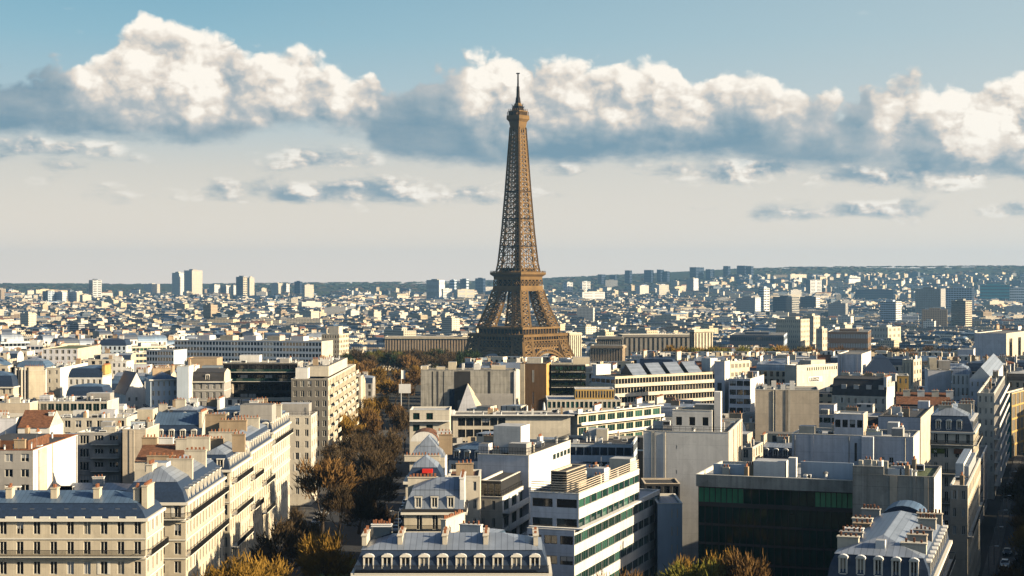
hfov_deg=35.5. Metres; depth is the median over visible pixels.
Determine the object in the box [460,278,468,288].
tower block
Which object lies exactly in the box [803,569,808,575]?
window
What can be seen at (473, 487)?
apartment building
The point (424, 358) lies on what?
tree
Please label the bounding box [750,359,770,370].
apartment building
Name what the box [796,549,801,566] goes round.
window
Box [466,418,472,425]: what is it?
window
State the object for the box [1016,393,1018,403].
window
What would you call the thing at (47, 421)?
apartment building
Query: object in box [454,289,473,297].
tower block
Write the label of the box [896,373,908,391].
apartment building
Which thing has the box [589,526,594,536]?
window
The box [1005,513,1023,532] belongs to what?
tree
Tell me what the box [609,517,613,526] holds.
window
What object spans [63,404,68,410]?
window
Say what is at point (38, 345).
apartment building
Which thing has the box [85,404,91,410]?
window
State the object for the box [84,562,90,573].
window
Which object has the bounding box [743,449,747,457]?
window
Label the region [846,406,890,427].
apartment building
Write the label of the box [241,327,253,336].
apartment building
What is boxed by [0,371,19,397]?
apartment building
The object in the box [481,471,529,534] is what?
apartment building
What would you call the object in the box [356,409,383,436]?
tree
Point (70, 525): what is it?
window
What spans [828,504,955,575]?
apartment building
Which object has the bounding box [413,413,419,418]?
window
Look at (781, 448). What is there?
apartment building
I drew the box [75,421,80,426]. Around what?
window
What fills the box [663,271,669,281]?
tower block
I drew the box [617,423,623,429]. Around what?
window
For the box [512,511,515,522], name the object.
window
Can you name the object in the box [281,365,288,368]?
window
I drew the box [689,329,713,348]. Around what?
stone palace
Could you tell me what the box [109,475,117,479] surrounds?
window
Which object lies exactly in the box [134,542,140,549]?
window
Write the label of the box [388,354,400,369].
tree
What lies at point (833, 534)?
window
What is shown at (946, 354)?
apartment building
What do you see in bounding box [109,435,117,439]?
window
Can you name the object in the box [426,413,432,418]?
window
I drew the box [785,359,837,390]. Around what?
office building
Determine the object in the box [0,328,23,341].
apartment building
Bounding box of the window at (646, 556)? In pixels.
[644,552,648,561]
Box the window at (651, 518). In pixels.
[649,514,653,523]
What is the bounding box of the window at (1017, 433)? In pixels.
[1016,431,1018,441]
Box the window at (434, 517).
[432,515,437,529]
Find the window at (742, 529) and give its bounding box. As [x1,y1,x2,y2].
[740,527,745,543]
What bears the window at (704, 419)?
in the apartment building at (683, 446)
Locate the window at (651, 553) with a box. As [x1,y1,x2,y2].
[649,549,653,558]
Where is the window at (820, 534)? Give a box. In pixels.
[817,531,823,547]
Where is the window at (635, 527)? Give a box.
[633,523,637,532]
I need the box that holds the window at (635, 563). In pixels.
[633,558,637,568]
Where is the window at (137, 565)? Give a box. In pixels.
[134,562,140,573]
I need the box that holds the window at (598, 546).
[595,542,600,553]
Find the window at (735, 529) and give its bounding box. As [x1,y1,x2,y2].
[733,526,738,543]
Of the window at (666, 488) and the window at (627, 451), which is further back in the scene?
the window at (627, 451)
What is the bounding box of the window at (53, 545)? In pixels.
[50,542,56,553]
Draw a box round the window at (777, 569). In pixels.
[775,567,780,575]
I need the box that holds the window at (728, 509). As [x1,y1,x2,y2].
[726,507,731,523]
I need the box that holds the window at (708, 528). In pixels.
[705,525,711,541]
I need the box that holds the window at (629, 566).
[627,562,631,572]
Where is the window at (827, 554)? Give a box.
[824,551,830,567]
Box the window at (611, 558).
[609,554,613,564]
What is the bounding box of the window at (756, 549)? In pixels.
[754,547,759,563]
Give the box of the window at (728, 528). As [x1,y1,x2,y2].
[726,526,731,542]
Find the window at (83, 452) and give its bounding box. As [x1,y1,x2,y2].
[80,449,88,456]
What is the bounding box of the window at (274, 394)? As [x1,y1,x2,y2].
[273,393,280,396]
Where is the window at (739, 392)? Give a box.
[737,390,742,394]
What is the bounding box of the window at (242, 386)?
[240,384,247,389]
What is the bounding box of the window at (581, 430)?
[579,427,585,434]
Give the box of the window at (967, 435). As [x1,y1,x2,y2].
[966,434,969,443]
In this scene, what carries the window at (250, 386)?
in the office building at (254, 376)
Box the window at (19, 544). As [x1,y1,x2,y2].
[17,542,22,553]
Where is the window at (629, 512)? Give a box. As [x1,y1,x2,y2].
[627,508,631,517]
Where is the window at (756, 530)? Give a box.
[754,528,759,544]
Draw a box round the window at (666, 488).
[664,486,669,492]
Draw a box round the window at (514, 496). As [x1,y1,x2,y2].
[512,494,515,505]
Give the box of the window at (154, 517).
[151,517,154,530]
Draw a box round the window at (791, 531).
[789,529,794,546]
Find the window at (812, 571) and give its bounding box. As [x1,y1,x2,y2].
[810,569,815,575]
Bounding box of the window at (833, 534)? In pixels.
[831,531,837,548]
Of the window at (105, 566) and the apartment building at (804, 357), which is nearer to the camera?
the window at (105, 566)
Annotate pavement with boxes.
[269,429,388,566]
[982,453,1022,575]
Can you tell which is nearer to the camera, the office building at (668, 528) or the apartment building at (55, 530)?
the apartment building at (55, 530)
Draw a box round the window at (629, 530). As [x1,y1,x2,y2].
[627,526,631,535]
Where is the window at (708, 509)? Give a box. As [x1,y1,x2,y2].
[705,506,711,522]
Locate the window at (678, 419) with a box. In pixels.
[676,417,681,424]
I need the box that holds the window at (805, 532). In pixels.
[803,530,808,547]
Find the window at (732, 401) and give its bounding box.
[730,399,735,403]
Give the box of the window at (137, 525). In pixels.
[134,522,140,533]
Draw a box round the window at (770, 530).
[768,528,773,545]
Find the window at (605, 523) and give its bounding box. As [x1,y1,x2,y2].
[602,519,607,530]
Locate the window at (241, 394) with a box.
[240,393,247,396]
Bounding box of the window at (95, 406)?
[93,404,98,410]
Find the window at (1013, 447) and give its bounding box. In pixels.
[1012,445,1014,456]
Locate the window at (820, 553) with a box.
[817,550,823,567]
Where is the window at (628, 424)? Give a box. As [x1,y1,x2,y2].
[626,422,632,428]
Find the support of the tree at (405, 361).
on the ground at (990, 517)
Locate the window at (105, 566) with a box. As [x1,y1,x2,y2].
[97,562,109,573]
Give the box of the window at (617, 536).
[615,532,619,542]
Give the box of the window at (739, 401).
[737,399,742,403]
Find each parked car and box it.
[393,525,397,530]
[394,518,401,525]
[1000,559,1009,566]
[1003,547,1011,555]
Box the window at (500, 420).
[498,418,504,423]
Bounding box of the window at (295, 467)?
[294,464,300,470]
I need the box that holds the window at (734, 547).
[733,546,738,554]
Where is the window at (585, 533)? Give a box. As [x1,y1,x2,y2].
[582,529,587,540]
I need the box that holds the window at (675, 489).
[672,486,678,495]
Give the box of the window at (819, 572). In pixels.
[817,570,823,575]
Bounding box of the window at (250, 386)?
[248,384,255,389]
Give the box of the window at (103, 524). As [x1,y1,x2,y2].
[101,522,106,533]
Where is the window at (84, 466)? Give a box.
[80,462,88,470]
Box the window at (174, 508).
[171,505,183,516]
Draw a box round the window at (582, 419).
[579,416,585,423]
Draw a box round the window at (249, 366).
[248,365,255,368]
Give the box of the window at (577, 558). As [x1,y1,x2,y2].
[574,553,580,564]
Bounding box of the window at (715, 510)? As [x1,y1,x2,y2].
[712,506,718,523]
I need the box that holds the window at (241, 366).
[240,365,247,368]
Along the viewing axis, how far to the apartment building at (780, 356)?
739.58 m
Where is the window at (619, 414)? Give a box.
[617,412,623,418]
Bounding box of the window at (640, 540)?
[639,538,642,547]
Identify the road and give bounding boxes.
[278,430,409,575]
[995,453,1023,574]
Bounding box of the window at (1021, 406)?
[1020,404,1022,415]
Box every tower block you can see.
[42,290,53,300]
[54,291,66,301]
[68,291,81,301]
[89,279,101,296]
[144,283,159,293]
[172,272,183,294]
[184,269,201,293]
[209,284,219,292]
[221,285,229,293]
[231,285,235,294]
[236,276,246,295]
[247,276,253,295]
[271,283,281,294]
[283,283,289,292]
[294,281,301,293]
[302,284,313,297]
[426,279,444,298]
[442,288,451,297]
[450,279,456,291]
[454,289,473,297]
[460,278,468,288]
[475,278,485,292]
[563,282,572,291]
[580,281,589,291]
[581,291,604,299]
[598,274,605,283]
[610,275,616,279]
[625,270,631,283]
[636,285,648,293]
[644,270,653,282]
[657,270,663,281]
[657,284,668,294]
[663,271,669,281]
[686,278,697,290]
[690,267,703,279]
[706,269,713,279]
[723,266,729,275]
[736,296,760,311]
[737,266,746,276]
[747,266,753,277]
[759,286,769,310]
[773,295,798,313]
[800,296,819,307]
[806,279,821,293]
[828,302,847,315]
[855,289,893,299]
[880,300,901,321]
[902,314,918,321]
[915,287,945,313]
[946,286,973,310]
[951,299,971,326]
[980,284,1009,300]
[1010,287,1023,301]
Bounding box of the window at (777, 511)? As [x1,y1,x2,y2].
[775,509,780,526]
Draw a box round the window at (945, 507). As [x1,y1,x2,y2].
[944,506,947,515]
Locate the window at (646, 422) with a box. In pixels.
[644,420,650,426]
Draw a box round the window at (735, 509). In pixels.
[733,507,738,524]
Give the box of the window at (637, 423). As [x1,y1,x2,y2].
[635,421,641,427]
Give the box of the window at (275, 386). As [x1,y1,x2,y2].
[273,384,280,389]
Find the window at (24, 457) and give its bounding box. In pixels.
[21,454,28,461]
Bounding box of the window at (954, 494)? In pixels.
[951,490,957,498]
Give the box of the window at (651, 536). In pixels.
[649,531,653,541]
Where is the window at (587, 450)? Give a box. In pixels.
[584,447,591,454]
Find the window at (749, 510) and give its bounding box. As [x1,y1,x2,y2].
[747,508,752,524]
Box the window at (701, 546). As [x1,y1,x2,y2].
[699,544,704,560]
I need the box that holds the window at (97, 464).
[95,462,103,466]
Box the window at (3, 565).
[0,562,6,573]
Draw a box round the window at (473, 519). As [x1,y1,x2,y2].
[472,518,477,523]
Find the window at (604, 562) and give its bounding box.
[602,558,607,568]
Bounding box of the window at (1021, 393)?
[1020,392,1022,402]
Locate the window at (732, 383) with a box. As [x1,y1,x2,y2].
[730,381,735,385]
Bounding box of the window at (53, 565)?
[50,562,56,573]
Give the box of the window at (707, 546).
[705,544,711,559]
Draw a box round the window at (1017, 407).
[1016,405,1018,416]
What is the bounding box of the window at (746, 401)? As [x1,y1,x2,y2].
[744,399,749,403]
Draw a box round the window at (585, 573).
[582,569,587,575]
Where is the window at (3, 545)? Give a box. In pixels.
[0,542,6,553]
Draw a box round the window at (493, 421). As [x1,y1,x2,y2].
[490,418,496,425]
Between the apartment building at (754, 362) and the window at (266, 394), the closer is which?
the window at (266, 394)
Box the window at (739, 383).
[737,381,742,385]
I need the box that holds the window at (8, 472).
[5,469,12,476]
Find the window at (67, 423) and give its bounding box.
[65,421,69,426]
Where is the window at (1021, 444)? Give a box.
[1020,442,1022,452]
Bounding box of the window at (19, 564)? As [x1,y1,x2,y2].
[17,562,22,573]
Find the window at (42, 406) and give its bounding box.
[40,404,46,409]
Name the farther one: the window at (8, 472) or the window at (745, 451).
the window at (745, 451)
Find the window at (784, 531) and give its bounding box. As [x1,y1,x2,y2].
[782,529,787,545]
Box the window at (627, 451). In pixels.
[624,448,631,455]
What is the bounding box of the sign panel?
[399,384,410,404]
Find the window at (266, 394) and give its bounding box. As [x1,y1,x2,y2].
[265,393,272,396]
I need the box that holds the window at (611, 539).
[609,535,613,545]
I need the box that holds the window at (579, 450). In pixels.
[576,447,583,454]
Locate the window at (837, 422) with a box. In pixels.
[835,419,839,426]
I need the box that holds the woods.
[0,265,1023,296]
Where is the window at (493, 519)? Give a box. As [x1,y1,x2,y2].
[492,518,494,527]
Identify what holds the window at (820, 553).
in the office building at (790, 516)
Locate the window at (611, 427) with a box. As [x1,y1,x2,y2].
[608,424,614,430]
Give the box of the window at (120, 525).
[117,522,123,533]
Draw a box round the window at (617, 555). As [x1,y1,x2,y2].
[615,551,619,561]
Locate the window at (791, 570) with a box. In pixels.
[789,568,794,575]
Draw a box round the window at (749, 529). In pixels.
[747,527,752,544]
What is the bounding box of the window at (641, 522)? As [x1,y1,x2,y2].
[639,520,642,529]
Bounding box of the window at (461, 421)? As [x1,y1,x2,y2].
[458,418,464,425]
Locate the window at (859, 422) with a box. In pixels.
[857,420,861,427]
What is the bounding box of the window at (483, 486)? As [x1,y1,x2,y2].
[481,484,486,495]
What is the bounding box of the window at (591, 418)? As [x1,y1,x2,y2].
[588,415,595,421]
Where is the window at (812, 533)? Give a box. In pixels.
[810,530,815,547]
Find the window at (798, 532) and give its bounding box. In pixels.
[796,530,801,546]
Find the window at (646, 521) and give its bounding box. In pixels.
[644,517,648,526]
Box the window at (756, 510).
[754,508,759,525]
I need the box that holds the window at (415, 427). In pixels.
[413,425,419,430]
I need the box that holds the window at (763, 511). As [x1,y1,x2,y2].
[761,509,766,525]
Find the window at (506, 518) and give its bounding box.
[504,516,507,527]
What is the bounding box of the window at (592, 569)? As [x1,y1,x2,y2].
[589,565,594,575]
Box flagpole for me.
[401,370,404,404]
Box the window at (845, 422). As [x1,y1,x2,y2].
[843,420,847,426]
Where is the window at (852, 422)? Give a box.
[850,420,854,427]
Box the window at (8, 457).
[5,454,12,461]
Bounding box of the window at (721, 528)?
[719,526,724,542]
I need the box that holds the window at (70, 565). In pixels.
[67,562,73,573]
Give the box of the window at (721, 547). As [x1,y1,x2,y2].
[719,545,724,558]
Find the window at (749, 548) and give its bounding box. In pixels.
[747,546,752,562]
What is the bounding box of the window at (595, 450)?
[592,447,599,454]
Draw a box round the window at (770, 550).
[768,547,773,564]
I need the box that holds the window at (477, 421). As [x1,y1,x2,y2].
[474,418,480,425]
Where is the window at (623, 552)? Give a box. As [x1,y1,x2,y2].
[621,547,625,557]
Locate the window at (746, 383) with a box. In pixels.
[744,381,749,385]
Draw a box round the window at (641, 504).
[639,502,642,511]
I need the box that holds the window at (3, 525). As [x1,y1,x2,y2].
[0,522,6,533]
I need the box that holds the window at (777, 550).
[775,548,780,564]
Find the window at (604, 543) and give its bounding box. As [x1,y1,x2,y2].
[602,538,607,549]
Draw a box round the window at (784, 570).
[782,568,787,575]
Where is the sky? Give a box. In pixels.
[0,0,1023,283]
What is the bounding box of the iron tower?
[463,73,574,360]
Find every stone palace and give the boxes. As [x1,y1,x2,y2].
[385,336,470,367]
[448,335,472,336]
[565,332,581,357]
[590,345,625,361]
[597,336,623,344]
[618,334,689,355]
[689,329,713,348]
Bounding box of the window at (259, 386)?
[257,384,263,389]
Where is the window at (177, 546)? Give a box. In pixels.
[174,543,180,553]
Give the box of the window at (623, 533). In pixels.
[621,529,625,539]
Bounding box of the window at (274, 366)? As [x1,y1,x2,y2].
[273,365,280,368]
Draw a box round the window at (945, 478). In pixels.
[944,477,947,486]
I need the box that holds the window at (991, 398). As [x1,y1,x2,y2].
[989,396,993,401]
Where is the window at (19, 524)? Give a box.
[17,522,22,533]
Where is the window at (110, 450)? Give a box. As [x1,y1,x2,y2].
[109,449,117,452]
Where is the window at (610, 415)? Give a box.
[608,413,614,419]
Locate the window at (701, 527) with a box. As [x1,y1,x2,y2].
[699,525,704,541]
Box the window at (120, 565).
[117,562,123,573]
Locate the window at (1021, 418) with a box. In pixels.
[1020,417,1022,427]
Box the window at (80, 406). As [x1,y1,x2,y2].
[78,404,83,409]
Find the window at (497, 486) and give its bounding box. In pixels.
[495,484,499,495]
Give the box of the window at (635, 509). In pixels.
[633,505,637,514]
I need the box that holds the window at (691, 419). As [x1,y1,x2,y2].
[689,417,694,424]
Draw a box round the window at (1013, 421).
[1012,419,1014,430]
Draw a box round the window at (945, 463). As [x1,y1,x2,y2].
[944,462,947,471]
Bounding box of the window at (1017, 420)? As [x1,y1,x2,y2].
[1016,418,1018,429]
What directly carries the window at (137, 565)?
in the apartment building at (55, 530)
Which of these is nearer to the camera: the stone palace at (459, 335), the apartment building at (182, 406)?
the apartment building at (182, 406)
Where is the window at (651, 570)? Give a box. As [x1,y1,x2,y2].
[649,566,653,575]
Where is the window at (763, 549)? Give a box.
[761,547,766,563]
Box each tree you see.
[193,558,250,575]
[199,549,286,575]
[237,553,298,575]
[240,515,308,571]
[279,511,325,575]
[280,504,306,527]
[289,455,363,535]
[293,527,355,575]
[297,531,330,575]
[313,480,354,544]
[316,440,346,469]
[334,429,379,481]
[338,412,365,439]
[339,353,352,363]
[339,481,398,528]
[345,425,370,457]
[348,359,358,368]
[349,349,365,359]
[349,446,393,483]
[350,463,404,533]
[356,362,370,373]
[356,396,381,427]
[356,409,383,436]
[361,359,376,370]
[363,353,379,368]
[364,430,387,449]
[365,365,389,395]
[368,393,393,427]
[373,349,383,365]
[373,439,404,497]
[375,378,395,397]
[376,426,405,485]
[379,352,397,373]
[379,353,396,367]
[386,379,409,403]
[387,401,407,419]
[387,408,409,452]
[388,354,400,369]
[391,369,409,378]
[391,371,407,394]
[392,354,404,369]
[397,354,421,370]
[397,381,415,403]
[403,369,420,395]
[409,365,420,375]
[413,350,420,365]
[418,354,432,365]
[419,351,437,367]
[424,348,442,367]
[428,356,438,367]
[429,348,445,354]
[438,348,455,361]
[438,356,446,365]
[439,360,450,367]
[456,354,464,367]
[458,352,473,356]
[463,349,483,357]
[593,565,649,575]
[657,555,725,575]
[659,553,697,575]
[660,345,674,351]
[671,345,688,351]
[687,346,698,351]
[700,544,738,575]
[705,346,723,351]
[718,547,774,575]
[730,344,756,350]
[753,347,765,351]
[771,345,792,351]
[793,346,806,351]
[835,345,850,349]
[884,345,902,351]
[939,346,957,350]
[990,564,1022,575]
[1000,478,1023,501]
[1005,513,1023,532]
[1005,523,1023,554]
[1009,492,1023,518]
[1009,548,1023,575]
[1010,462,1023,484]
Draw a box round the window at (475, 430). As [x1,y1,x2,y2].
[474,429,480,436]
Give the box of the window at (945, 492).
[944,491,947,500]
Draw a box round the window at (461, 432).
[458,429,464,436]
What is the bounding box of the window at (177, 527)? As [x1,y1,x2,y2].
[174,524,180,535]
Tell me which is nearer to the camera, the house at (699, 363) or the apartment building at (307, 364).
the apartment building at (307, 364)
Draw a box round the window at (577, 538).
[574,533,580,544]
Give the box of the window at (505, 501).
[504,499,507,509]
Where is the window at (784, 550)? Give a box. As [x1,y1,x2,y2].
[782,548,787,565]
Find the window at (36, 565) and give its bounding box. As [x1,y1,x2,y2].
[33,562,39,573]
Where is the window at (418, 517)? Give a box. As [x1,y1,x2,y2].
[416,515,421,529]
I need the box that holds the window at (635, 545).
[633,541,637,550]
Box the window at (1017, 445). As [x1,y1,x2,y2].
[1016,443,1018,454]
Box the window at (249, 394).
[248,393,255,396]
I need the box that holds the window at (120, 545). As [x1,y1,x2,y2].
[117,542,123,549]
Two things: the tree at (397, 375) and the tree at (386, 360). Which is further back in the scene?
the tree at (386, 360)
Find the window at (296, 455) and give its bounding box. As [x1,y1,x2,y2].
[294,453,300,458]
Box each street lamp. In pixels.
[988,545,998,575]
[993,526,1003,564]
[998,509,1004,544]
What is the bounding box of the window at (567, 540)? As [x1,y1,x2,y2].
[560,536,572,544]
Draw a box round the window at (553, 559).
[546,555,556,563]
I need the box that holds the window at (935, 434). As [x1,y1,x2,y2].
[934,433,937,442]
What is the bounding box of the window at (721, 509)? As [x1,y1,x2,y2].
[719,507,724,523]
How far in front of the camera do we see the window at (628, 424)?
521.67 m
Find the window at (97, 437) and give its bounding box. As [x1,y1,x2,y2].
[95,435,103,439]
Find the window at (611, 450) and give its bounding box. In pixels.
[608,447,615,455]
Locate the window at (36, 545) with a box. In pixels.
[33,542,39,553]
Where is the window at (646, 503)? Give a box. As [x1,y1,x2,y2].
[644,499,648,509]
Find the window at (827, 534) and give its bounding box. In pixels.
[824,531,830,548]
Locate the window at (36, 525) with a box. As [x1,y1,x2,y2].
[33,522,39,533]
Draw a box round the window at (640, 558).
[639,555,642,564]
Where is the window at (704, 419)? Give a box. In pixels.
[702,417,707,425]
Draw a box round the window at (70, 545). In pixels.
[67,542,73,553]
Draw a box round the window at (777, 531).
[775,529,780,545]
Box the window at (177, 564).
[174,561,180,572]
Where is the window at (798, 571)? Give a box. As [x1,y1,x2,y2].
[796,568,801,575]
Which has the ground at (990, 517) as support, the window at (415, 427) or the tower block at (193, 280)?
the tower block at (193, 280)
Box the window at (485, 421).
[482,418,488,425]
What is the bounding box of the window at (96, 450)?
[95,449,103,452]
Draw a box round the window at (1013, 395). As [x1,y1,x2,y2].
[1012,394,1014,404]
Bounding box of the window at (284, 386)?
[282,384,288,389]
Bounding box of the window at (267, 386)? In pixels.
[265,384,272,389]
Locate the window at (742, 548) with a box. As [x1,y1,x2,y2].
[740,546,745,557]
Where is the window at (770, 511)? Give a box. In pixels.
[768,509,773,525]
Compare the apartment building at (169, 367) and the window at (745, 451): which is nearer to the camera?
the window at (745, 451)
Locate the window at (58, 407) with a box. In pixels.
[55,404,61,410]
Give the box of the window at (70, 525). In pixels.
[67,522,73,533]
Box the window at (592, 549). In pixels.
[589,545,594,556]
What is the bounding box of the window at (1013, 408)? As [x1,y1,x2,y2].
[1012,407,1014,417]
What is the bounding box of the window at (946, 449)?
[944,448,947,457]
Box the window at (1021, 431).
[1020,429,1022,440]
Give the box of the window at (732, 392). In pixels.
[730,390,735,394]
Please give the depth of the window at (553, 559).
261.23 m
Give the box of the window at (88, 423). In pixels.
[86,421,91,426]
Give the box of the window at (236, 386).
[234,384,238,389]
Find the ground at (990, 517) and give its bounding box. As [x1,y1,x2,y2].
[0,267,1023,575]
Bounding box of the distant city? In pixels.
[0,272,1023,489]
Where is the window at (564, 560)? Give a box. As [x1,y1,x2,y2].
[560,556,572,564]
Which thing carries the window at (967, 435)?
in the apartment building at (954, 430)
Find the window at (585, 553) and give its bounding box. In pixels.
[582,549,587,560]
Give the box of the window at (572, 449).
[570,447,575,454]
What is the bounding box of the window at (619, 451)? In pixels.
[616,448,623,455]
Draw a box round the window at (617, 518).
[615,514,619,523]
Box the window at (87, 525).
[84,522,90,533]
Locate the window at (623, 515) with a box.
[621,511,625,520]
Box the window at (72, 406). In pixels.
[70,404,76,410]
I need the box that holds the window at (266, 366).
[265,365,272,368]
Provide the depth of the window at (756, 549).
287.04 m
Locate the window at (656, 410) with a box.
[653,408,659,414]
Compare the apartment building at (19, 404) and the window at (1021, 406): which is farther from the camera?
the window at (1021, 406)
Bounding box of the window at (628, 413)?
[626,411,632,417]
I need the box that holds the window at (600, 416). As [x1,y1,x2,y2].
[598,414,604,420]
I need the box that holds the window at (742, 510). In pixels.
[740,508,745,524]
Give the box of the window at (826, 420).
[824,418,830,422]
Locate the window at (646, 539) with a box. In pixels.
[644,534,648,544]
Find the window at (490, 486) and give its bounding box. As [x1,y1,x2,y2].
[488,484,493,495]
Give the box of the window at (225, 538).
[224,537,226,546]
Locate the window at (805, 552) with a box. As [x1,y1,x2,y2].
[803,549,808,566]
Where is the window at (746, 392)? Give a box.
[744,390,749,394]
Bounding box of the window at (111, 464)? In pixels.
[109,462,117,466]
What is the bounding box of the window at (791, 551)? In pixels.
[789,549,794,565]
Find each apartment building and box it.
[0,325,11,332]
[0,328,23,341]
[0,345,23,364]
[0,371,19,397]
[0,394,38,412]
[0,410,23,434]
[0,425,77,489]
[0,479,168,575]
[14,364,46,398]
[17,357,53,367]
[18,410,62,433]
[26,340,49,353]
[27,352,41,358]
[28,333,44,340]
[37,331,63,343]
[38,326,63,334]
[42,345,100,363]
[46,358,87,397]
[50,342,65,346]
[52,333,78,344]
[60,409,136,433]
[66,383,112,397]
[68,362,111,387]
[69,329,89,337]
[70,474,131,490]
[75,334,100,344]
[77,420,128,482]
[93,326,112,339]
[99,334,131,352]
[101,348,135,363]
[111,326,121,333]
[111,355,133,379]
[112,378,143,391]
[113,329,137,345]
[114,366,146,379]
[114,370,145,409]
[119,404,139,413]
[122,417,158,483]
[125,447,228,575]
[130,408,157,425]
[135,434,224,480]
[137,332,166,348]
[138,330,159,334]
[143,366,176,407]
[144,364,175,388]
[154,408,207,443]
[157,402,168,411]
[158,365,176,375]
[167,336,174,344]
[169,397,218,413]
[173,397,204,411]
[177,358,196,400]
[179,332,216,338]
[186,357,222,367]
[186,429,253,567]
[192,363,231,405]
[205,411,239,435]
[212,412,232,419]
[213,329,234,338]
[217,395,255,417]
[219,415,275,556]
[235,328,260,334]
[235,397,267,415]
[240,402,292,533]
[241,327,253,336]
[264,328,301,338]
[280,402,316,504]
[289,332,304,336]
[291,355,358,464]
[300,360,312,366]
[306,327,327,338]
[322,326,348,357]
[351,519,551,575]
[353,340,367,344]
[356,370,374,399]
[364,343,384,349]
[401,469,468,531]
[403,454,447,499]
[404,432,452,474]
[410,428,451,454]
[440,509,505,532]
[448,459,480,523]
[449,433,492,470]
[458,357,473,367]
[472,358,491,367]
[476,405,498,410]
[478,423,570,532]
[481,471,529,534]
[485,354,497,357]
[490,362,519,403]
[549,355,589,365]
[570,402,600,434]
[582,340,593,345]
[582,348,589,356]
[608,362,618,370]
[625,354,641,362]
[635,396,675,405]
[640,350,680,366]
[641,478,679,498]
[643,391,741,563]
[654,394,693,418]
[714,360,729,413]
[718,344,738,351]
[721,340,729,346]
[724,354,750,366]
[725,355,749,377]
[729,371,763,412]
[729,411,745,430]
[742,412,754,439]
[742,431,762,461]
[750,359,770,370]
[754,350,790,358]
[755,381,818,440]
[756,354,788,385]
[761,431,791,458]
[763,354,791,359]
[764,353,803,363]
[776,316,809,350]
[791,349,814,359]
[802,313,819,341]
[810,342,815,348]
[816,326,826,350]
[819,403,843,427]
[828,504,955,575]
[830,350,837,362]
[832,371,896,411]
[838,350,870,375]
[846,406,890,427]
[862,354,897,378]
[871,325,900,341]
[871,343,890,349]
[878,338,898,347]
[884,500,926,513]
[887,351,907,373]
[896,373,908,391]
[896,388,953,411]
[899,344,916,349]
[899,351,920,357]
[902,353,921,391]
[917,341,941,345]
[921,363,927,385]
[922,352,950,359]
[925,357,950,392]
[930,398,982,539]
[937,356,967,362]
[942,352,957,357]
[950,449,984,575]
[952,364,971,401]
[954,394,976,412]
[966,355,990,365]
[968,354,1006,373]
[969,353,1002,405]
[977,370,1009,499]
[979,441,987,522]
[985,354,1007,384]
[996,324,1020,329]
[999,354,1014,370]
[1005,355,1023,369]
[1006,354,1016,363]
[1007,363,1023,390]
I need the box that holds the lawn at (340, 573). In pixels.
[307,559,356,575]
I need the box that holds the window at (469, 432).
[466,429,472,436]
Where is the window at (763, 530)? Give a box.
[761,528,766,544]
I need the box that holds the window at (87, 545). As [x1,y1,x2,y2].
[84,542,90,553]
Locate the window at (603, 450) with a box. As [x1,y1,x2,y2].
[600,447,607,454]
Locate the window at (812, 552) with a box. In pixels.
[810,550,815,566]
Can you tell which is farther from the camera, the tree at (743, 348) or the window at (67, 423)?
the tree at (743, 348)
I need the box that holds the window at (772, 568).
[768,567,773,575]
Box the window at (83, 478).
[80,475,88,482]
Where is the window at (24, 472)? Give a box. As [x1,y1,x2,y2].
[21,469,28,476]
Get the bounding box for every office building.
[0,339,32,349]
[3,347,34,359]
[32,391,118,414]
[83,353,123,364]
[132,342,165,351]
[132,349,149,363]
[134,364,151,371]
[146,349,186,367]
[163,330,190,336]
[174,335,332,361]
[223,354,302,403]
[242,399,252,403]
[356,373,363,412]
[409,406,451,440]
[421,362,515,430]
[451,406,574,441]
[520,357,550,410]
[527,456,659,575]
[546,358,571,362]
[546,387,620,410]
[551,357,589,395]
[564,428,636,468]
[569,402,664,435]
[570,461,592,469]
[586,366,620,386]
[589,357,716,407]
[655,493,682,575]
[665,399,705,403]
[696,457,853,575]
[730,331,786,348]
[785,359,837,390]
[792,411,919,464]
[828,328,870,350]
[852,456,941,516]
[878,400,933,464]
[958,348,974,355]
[974,330,1023,359]
[1005,388,1023,457]
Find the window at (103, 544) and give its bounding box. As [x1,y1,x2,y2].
[101,542,106,549]
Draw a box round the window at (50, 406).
[48,404,53,409]
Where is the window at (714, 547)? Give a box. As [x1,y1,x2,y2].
[712,544,718,559]
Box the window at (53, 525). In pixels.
[50,522,56,533]
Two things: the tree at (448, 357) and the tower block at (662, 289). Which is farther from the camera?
the tower block at (662, 289)
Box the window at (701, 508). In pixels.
[699,506,704,522]
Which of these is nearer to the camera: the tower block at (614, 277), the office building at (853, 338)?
the office building at (853, 338)
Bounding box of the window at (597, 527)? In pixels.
[595,523,600,533]
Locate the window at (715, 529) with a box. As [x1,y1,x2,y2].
[712,525,718,542]
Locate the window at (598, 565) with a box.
[595,561,600,572]
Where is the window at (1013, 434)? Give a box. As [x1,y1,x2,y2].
[1012,432,1014,443]
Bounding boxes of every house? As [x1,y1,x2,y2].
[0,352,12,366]
[364,377,365,399]
[502,362,519,369]
[678,357,705,370]
[693,352,729,360]
[815,351,831,362]
[905,353,936,361]
[937,358,965,373]
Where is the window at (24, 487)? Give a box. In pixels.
[21,485,28,489]
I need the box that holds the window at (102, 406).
[100,404,106,410]
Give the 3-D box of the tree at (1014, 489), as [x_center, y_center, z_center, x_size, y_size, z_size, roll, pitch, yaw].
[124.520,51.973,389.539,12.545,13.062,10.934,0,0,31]
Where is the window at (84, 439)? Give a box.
[80,435,88,443]
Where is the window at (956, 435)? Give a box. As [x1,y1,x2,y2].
[955,434,958,442]
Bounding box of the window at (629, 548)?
[627,544,631,554]
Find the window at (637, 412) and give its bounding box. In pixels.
[635,410,641,416]
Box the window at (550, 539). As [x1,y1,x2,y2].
[544,535,556,543]
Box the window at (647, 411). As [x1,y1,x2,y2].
[644,409,650,415]

